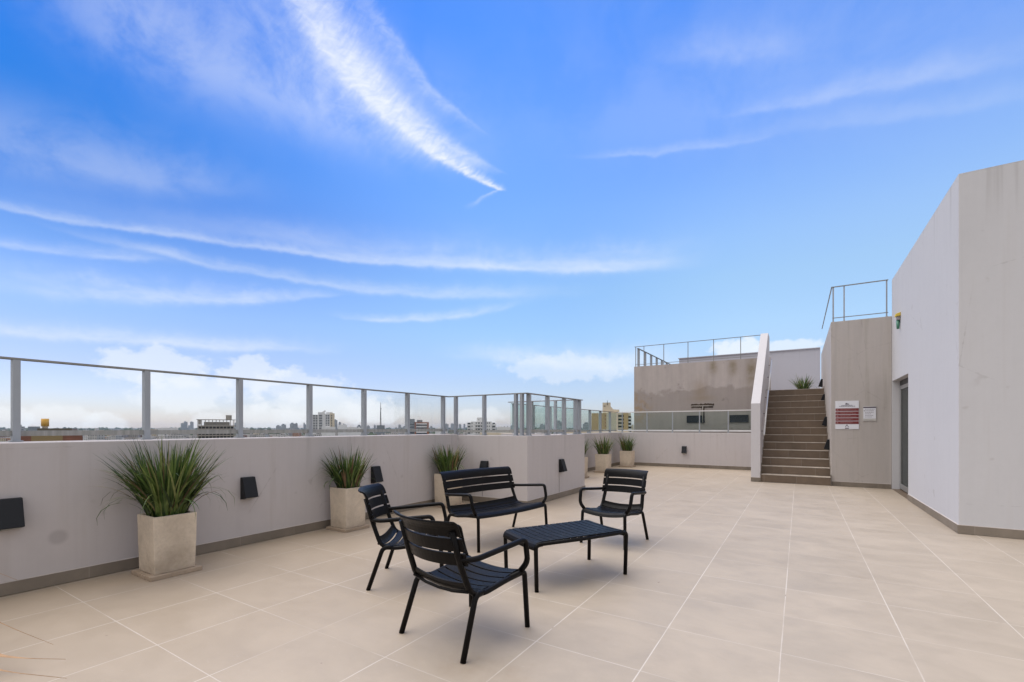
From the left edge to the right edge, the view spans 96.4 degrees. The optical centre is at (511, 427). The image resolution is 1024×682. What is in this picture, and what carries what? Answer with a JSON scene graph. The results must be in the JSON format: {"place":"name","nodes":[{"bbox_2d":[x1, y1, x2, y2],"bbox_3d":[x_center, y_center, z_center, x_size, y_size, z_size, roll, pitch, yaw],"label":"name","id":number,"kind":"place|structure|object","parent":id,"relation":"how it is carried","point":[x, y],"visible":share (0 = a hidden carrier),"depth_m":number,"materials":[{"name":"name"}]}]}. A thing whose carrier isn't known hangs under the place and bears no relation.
{"place":"outdoors","nodes":[
{"label":"outdoors","id":0,"kind":"place"},
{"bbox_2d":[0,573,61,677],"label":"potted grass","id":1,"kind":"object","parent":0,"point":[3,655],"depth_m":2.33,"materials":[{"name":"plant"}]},
{"bbox_2d":[28,426,71,429],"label":"tank building","id":2,"kind":"structure","parent":0,"point":[34,428],"depth_m":256.93,"materials":[{"name":"grey concrete"}]},
{"bbox_2d":[41,419,48,427],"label":"water tank","id":3,"kind":"object","parent":2,"relation":"on","point":[44,423],"visible":0.87,"depth_m":262.57,"materials":[{"name":"yellow paint"}]},
{"bbox_2d":[21,435,82,440],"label":"rust building","id":4,"kind":"structure","parent":0,"point":[54,438],"depth_m":120.37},
{"bbox_2d":[88,435,104,439],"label":"city building","id":5,"kind":"structure","parent":0,"point":[96,437],"depth_m":537.90,"materials":[{"name":"white concrete"}]},
{"bbox_2d":[111,435,121,439],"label":"city building","id":6,"kind":"structure","parent":0,"point":[116,437],"depth_m":797.29,"materials":[{"name":"white concrete"}]},
{"bbox_2d":[92,435,235,581],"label":"potted grass","id":7,"kind":"object","parent":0,"point":[168,492],"depth_m":3.80,"materials":[{"name":"plant"}]},
{"bbox_2d":[159,434,185,438],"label":"city building","id":8,"kind":"structure","parent":0,"point":[171,436],"depth_m":622.32,"materials":[{"name":"white concrete"}]},
{"bbox_2d":[184,421,187,429],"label":"skyline tower","id":9,"kind":"structure","parent":0,"point":[185,425],"depth_m":3351.81,"materials":[{"name":"grey concrete"}]},
{"bbox_2d":[196,415,235,437],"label":"building","id":10,"kind":"structure","parent":0,"point":[219,425],"depth_m":430.45,"materials":[{"name":"grey concrete"}]},
{"bbox_2d":[255,433,268,436],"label":"city building","id":11,"kind":"structure","parent":0,"point":[262,435],"depth_m":811.09,"materials":[{"name":"grey concrete"}]},
{"bbox_2d":[6,428,582,429],"bbox_3d":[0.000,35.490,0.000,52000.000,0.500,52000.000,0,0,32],"label":"ground","id":12,"kind":"structure","parent":0,"point":[275,428],"depth_m":14666.60,"materials":[{"name":"grey"}]},
{"bbox_2d":[155,427,177,435],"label":"rooftop block","id":13,"kind":"structure","parent":12,"relation":"on","point":[165,428],"depth_m":1099.27,"materials":[{"name":"white concrete"}]},
{"bbox_2d":[0,428,544,440],"bbox_3d":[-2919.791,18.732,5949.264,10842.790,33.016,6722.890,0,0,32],"label":"distant city","id":14,"kind":"object","parent":12,"relation":"on","point":[85,437],"visible":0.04,"depth_m":1075.10},
{"bbox_2d":[0,427,582,435],"bbox_3d":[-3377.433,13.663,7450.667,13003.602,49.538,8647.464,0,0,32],"label":"distant trees","id":15,"kind":"object","parent":12,"relation":"on","point":[179,428],"visible":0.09,"depth_m":4390.44,"materials":[{"name":"green plant"}]},
{"bbox_2d":[377,403,384,434],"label":"radio mast","id":16,"kind":"object","parent":12,"relation":"on","point":[380,427],"visible":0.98,"depth_m":900.43,"materials":[{"name":"white metal"}]},
{"bbox_2d":[386,432,399,434],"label":"city building","id":17,"kind":"structure","parent":12,"relation":"on","point":[392,433],"depth_m":762.68,"materials":[{"name":"grey concrete"}]},
{"bbox_2d":[496,427,510,429],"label":"white annex","id":18,"kind":"object","parent":12,"relation":"on","point":[503,428],"visible":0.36,"depth_m":431.43,"materials":[{"name":"white concrete"}]},
{"bbox_2d":[557,421,561,433],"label":"skyline tower","id":19,"kind":"structure","parent":12,"relation":"on","point":[559,424],"depth_m":1099.86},
{"bbox_2d":[583,422,587,432],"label":"skyline tower","id":20,"kind":"structure","parent":12,"relation":"on","point":[585,426],"depth_m":900.45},
{"bbox_2d":[634,357,770,432],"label":"stained building","id":21,"kind":"structure","parent":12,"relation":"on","point":[696,387],"depth_m":15.09,"materials":[{"name":"grey paint"}]},
{"bbox_2d":[637,348,669,365],"bbox_3d":[6.862,-2.482,20.084,0.090,0.673,9.000,0,0,32],"label":"railing","id":22,"kind":"object","parent":21,"relation":"on","point":[638,355],"visible":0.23,"depth_m":17.06,"materials":[{"name":"grey metal"}]},
{"bbox_2d":[635,335,759,366],"bbox_3d":[6.052,-2.502,15.162,4.020,0.713,0.040,0,0,32],"label":"railing","id":23,"kind":"object","parent":21,"relation":"on","point":[694,341],"visible":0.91,"depth_m":15.08,"materials":[{"name":"grey metal"}]},
{"bbox_2d":[313,410,334,433],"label":"apartment tower","id":24,"kind":"structure","parent":0,"point":[322,419],"depth_m":760.42,"materials":[{"name":"white concrete"}]},
{"bbox_2d":[322,426,334,435],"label":"rooftop block","id":25,"kind":"structure","parent":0,"point":[328,434],"depth_m":479.99,"materials":[{"name":"white concrete"}]},
{"bbox_2d":[338,424,346,435],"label":"rooftop block","id":26,"kind":"structure","parent":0,"point":[341,426],"depth_m":520.04,"materials":[{"name":"white concrete"}]},
{"bbox_2d":[315,446,373,532],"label":"potted grass","id":27,"kind":"object","parent":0,"point":[347,505],"depth_m":5.50,"materials":[{"name":"concrete"}]},
{"bbox_2d":[346,426,356,435],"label":"rooftop block","id":28,"kind":"structure","parent":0,"point":[350,433],"depth_m":500.01,"materials":[{"name":"white concrete"}]},
{"bbox_2d":[410,419,428,433],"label":"brick building","id":29,"kind":"structure","parent":0,"point":[419,424],"depth_m":499.98,"materials":[{"name":"brick"}]},
{"bbox_2d":[427,444,469,507],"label":"potted grass","id":30,"kind":"object","parent":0,"point":[449,461],"depth_m":7.13,"materials":[{"name":"concrete"}]},
{"bbox_2d":[467,418,495,434],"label":"white building","id":31,"kind":"structure","parent":0,"point":[477,425],"depth_m":430.37,"materials":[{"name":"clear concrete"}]},
{"bbox_2d":[0,0,1023,427],"label":"sky","id":32,"kind":"structure","parent":0,"point":[432,197],"materials":[{"name":"blue"}]},
{"bbox_2d":[585,439,592,477],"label":"potted grass","id":33,"kind":"object","parent":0,"point":[586,464],"depth_m":11.27,"materials":[{"name":"concrete"}]},
{"bbox_2d":[590,435,616,472],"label":"potted grass","id":34,"kind":"object","parent":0,"point":[602,459],"depth_m":12.56,"materials":[{"name":"concrete"}]},
{"bbox_2d":[591,400,633,431],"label":"yellow building","id":35,"kind":"structure","parent":0,"point":[616,421],"depth_m":385.88,"materials":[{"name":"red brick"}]},
{"bbox_2d":[615,436,637,466],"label":"potted grass","id":36,"kind":"object","parent":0,"point":[627,454],"depth_m":14.32,"materials":[{"name":"concrete"}]},
{"bbox_2d":[678,347,819,389],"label":"wall","id":37,"kind":"structure","parent":0,"point":[790,365],"depth_m":16.26,"materials":[{"name":"grey paint"}]},
{"bbox_2d":[789,375,820,388],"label":"potted grass","id":38,"kind":"object","parent":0,"point":[799,384],"depth_m":14.64,"materials":[{"name":"plant"}]},
{"bbox_2d":[892,160,1023,538],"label":"stair house","id":39,"kind":"structure","parent":0,"point":[958,383],"depth_m":5.31,"materials":[{"name":"white paint"}]},
{"bbox_2d":[895,312,900,328],"bbox_3d":[7.126,-1.969,8.456,0.072,0.298,0.120,0,0,32],"label":"emergency light","id":40,"kind":"object","parent":39,"relation":"attached to","point":[897,315],"visible":1,"depth_m":8.43,"materials":[{"name":"green plastic"}]},
{"bbox_2d":[900,383,907,492],"bbox_3d":[7.325,0.195,8.458,0.036,2.030,1.435,0,0,32],"label":"door","id":41,"kind":"structure","parent":39,"relation":"in","point":[903,388],"depth_m":8.74,"materials":[{"name":"metal"}]},
{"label":"host building","id":42,"kind":"structure","parent":0,"visible":0},
{"bbox_2d":[0,465,1023,681],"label":"terrace floor","id":43,"kind":"structure","parent":42,"relation":"on","point":[734,575],"depth_m":3.17,"materials":[{"name":"tile"}]},
{"bbox_2d":[0,434,456,596],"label":"parapet wall","id":44,"kind":"structure","parent":43,"relation":"on","point":[61,537],"depth_m":4.34,"materials":[{"name":"grey paint"}]},
{"bbox_2d":[0,497,24,531],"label":"wall lamp","id":45,"kind":"object","parent":44,"relation":"attached to","point":[11,513],"visible":1,"depth_m":3.35,"materials":[{"name":"black metal"}]},
{"bbox_2d":[0,356,448,441],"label":"glass balustrade","id":46,"kind":"object","parent":44,"relation":"on","point":[16,433],"visible":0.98,"depth_m":4.54,"materials":[{"name":"grey metal"}]},
{"bbox_2d":[240,476,258,499],"bbox_3d":[-2.760,0.641,4.813,0.105,0.236,0.136,0,0,32],"label":"wall lamp","id":47,"kind":"object","parent":44,"relation":"attached to","point":[248,488],"visible":1,"depth_m":4.78,"materials":[{"name":"black metal"}]},
{"bbox_2d":[371,466,382,483],"bbox_3d":[-1.846,0.651,6.270,0.105,0.236,0.136,0,0,32],"label":"wall lamp","id":48,"kind":"object","parent":44,"relation":"attached to","point":[376,473],"visible":0.94,"depth_m":6.24,"materials":[{"name":"black metal"}]},
{"bbox_2d":[358,483,450,590],"bbox_3d":[-0.880,0.867,3.761,0.722,0.758,0.622,0,0,-1],"label":"armchair","id":49,"kind":"object","parent":43,"relation":"on","point":[396,542],"visible":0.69,"depth_m":3.77,"materials":[{"name":"black metal"}]},
{"bbox_2d":[393,510,529,663],"bbox_3d":[-0.319,0.867,2.751,0.622,0.758,0.721,0,0,41],"label":"armchair","id":50,"kind":"object","parent":43,"relation":"on","point":[475,578],"visible":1,"depth_m":2.60,"materials":[{"name":"black metal"}]},
{"bbox_2d":[439,466,547,552],"bbox_3d":[-0.207,0.867,5.155,0.712,0.758,1.180,0,0,44],"label":"garden bench","id":51,"kind":"object","parent":43,"relation":"on","point":[478,511],"visible":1,"depth_m":5.21,"materials":[{"name":"black metal"}]},
{"bbox_2d":[458,433,584,502],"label":"parapet wall","id":52,"kind":"structure","parent":43,"relation":"on","point":[533,458],"depth_m":7.57,"materials":[{"name":"grey paint"}]},
{"bbox_2d":[479,461,488,495],"bbox_3d":[-0.468,0.844,7.478,0.136,0.592,0.105,0,0,32],"label":"wall lamp","id":53,"kind":"object","parent":52,"relation":"attached to","point":[484,464],"visible":0.45,"depth_m":7.48,"materials":[{"name":"black metal"}]},
{"bbox_2d":[449,393,526,435],"bbox_3d":[-0.447,-0.209,7.670,1.630,0.682,0.088,0,0,32],"label":"glass balustrade","id":54,"kind":"object","parent":52,"relation":"on","point":[484,431],"visible":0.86,"depth_m":7.62,"materials":[{"name":"grey metal"}]},
{"bbox_2d":[508,400,571,433],"bbox_3d":[0.620,-0.209,9.409,1.630,0.682,0.088,0,0,32],"label":"glass balustrade","id":55,"kind":"object","parent":52,"relation":"on","point":[555,414],"visible":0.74,"depth_m":9.24,"materials":[{"name":"grey metal"}]},
{"bbox_2d":[525,393,581,435],"bbox_3d":[0.800,-0.209,8.163,0.088,0.682,2.200,0,0,32],"label":"glass balustrade","id":56,"kind":"object","parent":52,"relation":"on","point":[576,417],"visible":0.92,"depth_m":8.01,"materials":[{"name":"grey metal"}]},
{"bbox_2d":[559,459,566,472],"bbox_3d":[0.901,0.849,8.052,0.105,0.582,0.136,0,0,32],"label":"wall lamp","id":57,"kind":"object","parent":52,"relation":"attached to","point":[562,466],"visible":1,"depth_m":8.02,"materials":[{"name":"black metal"}]},
{"bbox_2d":[503,520,627,592],"bbox_3d":[0.454,1.052,3.870,0.939,0.377,0.534,0,0,-28],"label":"coffee table","id":58,"kind":"object","parent":43,"relation":"on","point":[537,537],"visible":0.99,"depth_m":3.80,"materials":[{"name":"black metal"}]},
{"bbox_2d":[569,432,620,470],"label":"parapet wall","id":59,"kind":"structure","parent":43,"relation":"on","point":[615,455],"depth_m":13.81,"materials":[{"name":"grey paint"}]},
{"bbox_2d":[511,403,617,433],"bbox_3d":[1.803,-0.177,12.810,0.088,0.695,6.760,0,0,32],"label":"glass balustrade","id":60,"kind":"object","parent":59,"relation":"on","point":[589,430],"visible":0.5,"depth_m":13.59,"materials":[{"name":"grey metal"}]},
{"bbox_2d":[579,468,648,549],"bbox_3d":[1.152,0.867,5.055,0.622,0.758,0.721,0,0,37],"label":"armchair","id":61,"kind":"object","parent":43,"relation":"on","point":[608,509],"visible":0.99,"depth_m":5.15,"materials":[{"name":"black metal"}]},
{"bbox_2d":[621,432,750,469],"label":"parapet wall","id":62,"kind":"structure","parent":43,"relation":"on","point":[720,450],"depth_m":14.07,"materials":[{"name":"grey paint"}]},
{"bbox_2d":[681,446,686,453],"bbox_3d":[5.331,0.701,14.181,0.136,0.236,0.105,0,0,32],"label":"wall lamp","id":63,"kind":"object","parent":62,"relation":"attached to","point":[684,450],"visible":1,"depth_m":14.17,"materials":[{"name":"black metal"}]},
{"bbox_2d":[618,410,750,432],"bbox_3d":[5.443,-0.177,14.529,4.380,0.695,0.050,0,0,32],"label":"glass balustrade","id":64,"kind":"object","parent":62,"relation":"on","point":[672,430],"visible":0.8,"depth_m":14.47,"materials":[{"name":"metal"}]},
{"bbox_2d":[751,333,768,481],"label":"stair wall","id":65,"kind":"structure","parent":43,"relation":"on","point":[759,395],"depth_m":10.72,"materials":[{"name":"paint"}]},
{"bbox_2d":[763,390,768,434],"bbox_3d":[6.198,-0.390,11.204,0.084,1.155,1.693,0,0,32],"label":"handrail","id":66,"kind":"object","parent":65,"relation":"attached to","point":[765,413],"visible":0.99,"depth_m":11.13,"materials":[{"name":"metal"}]},
{"bbox_2d":[767,359,771,389],"bbox_3d":[7.115,-1.440,12.665,0.084,1.075,1.603,0,0,32],"label":"handrail","id":67,"kind":"object","parent":65,"relation":"attached to","point":[770,365],"visible":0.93,"depth_m":12.66,"materials":[{"name":"metal"}]},
{"bbox_2d":[761,388,830,485],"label":"staircase","id":68,"kind":"structure","parent":43,"relation":"on","point":[795,451],"depth_m":11.13,"materials":[{"name":"tile"}]},
{"bbox_2d":[821,316,891,488],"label":"sign wall","id":69,"kind":"structure","parent":43,"relation":"on","point":[856,360],"depth_m":9.46,"materials":[{"name":"paint"}]},
{"bbox_2d":[822,417,826,425],"bbox_3d":[7.615,-0.144,11.159,0.105,0.236,0.136,0,0,32],"label":"wall lamp","id":70,"kind":"object","parent":69,"relation":"attached to","point":[824,423],"visible":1,"depth_m":11.10,"materials":[{"name":"black metal"}]},
{"bbox_2d":[824,439,829,449],"bbox_3d":[7.030,0.386,10.228,0.105,0.236,0.136,0,0,32],"label":"wall lamp","id":71,"kind":"object","parent":69,"relation":"attached to","point":[827,446],"visible":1,"depth_m":10.16,"materials":[{"name":"black metal"}]},
{"bbox_2d":[835,401,858,428],"bbox_3d":[7.013,-0.260,9.580,0.400,0.590,0.014,0,0,32],"label":"notice board","id":72,"kind":"object","parent":69,"relation":"attached to","point":[846,414],"visible":1,"depth_m":9.58,"materials":[{"name":"white plastic"}]},
{"bbox_2d":[822,279,887,328],"bbox_3d":[8.501,-2.618,11.566,0.950,0.756,4.870,0,0,32],"label":"railing","id":73,"kind":"object","parent":69,"relation":"on","point":[844,316],"visible":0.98,"depth_m":9.65,"materials":[{"name":"grey metal"}]},
{"bbox_2d":[863,406,875,420],"bbox_3d":[7.329,-0.285,9.380,0.215,0.300,0.017,0,0,32],"label":"notice","id":74,"kind":"object","parent":69,"relation":"attached to","point":[869,413],"visible":1,"depth_m":9.38,"materials":[{"name":"white paper"}]}
]}

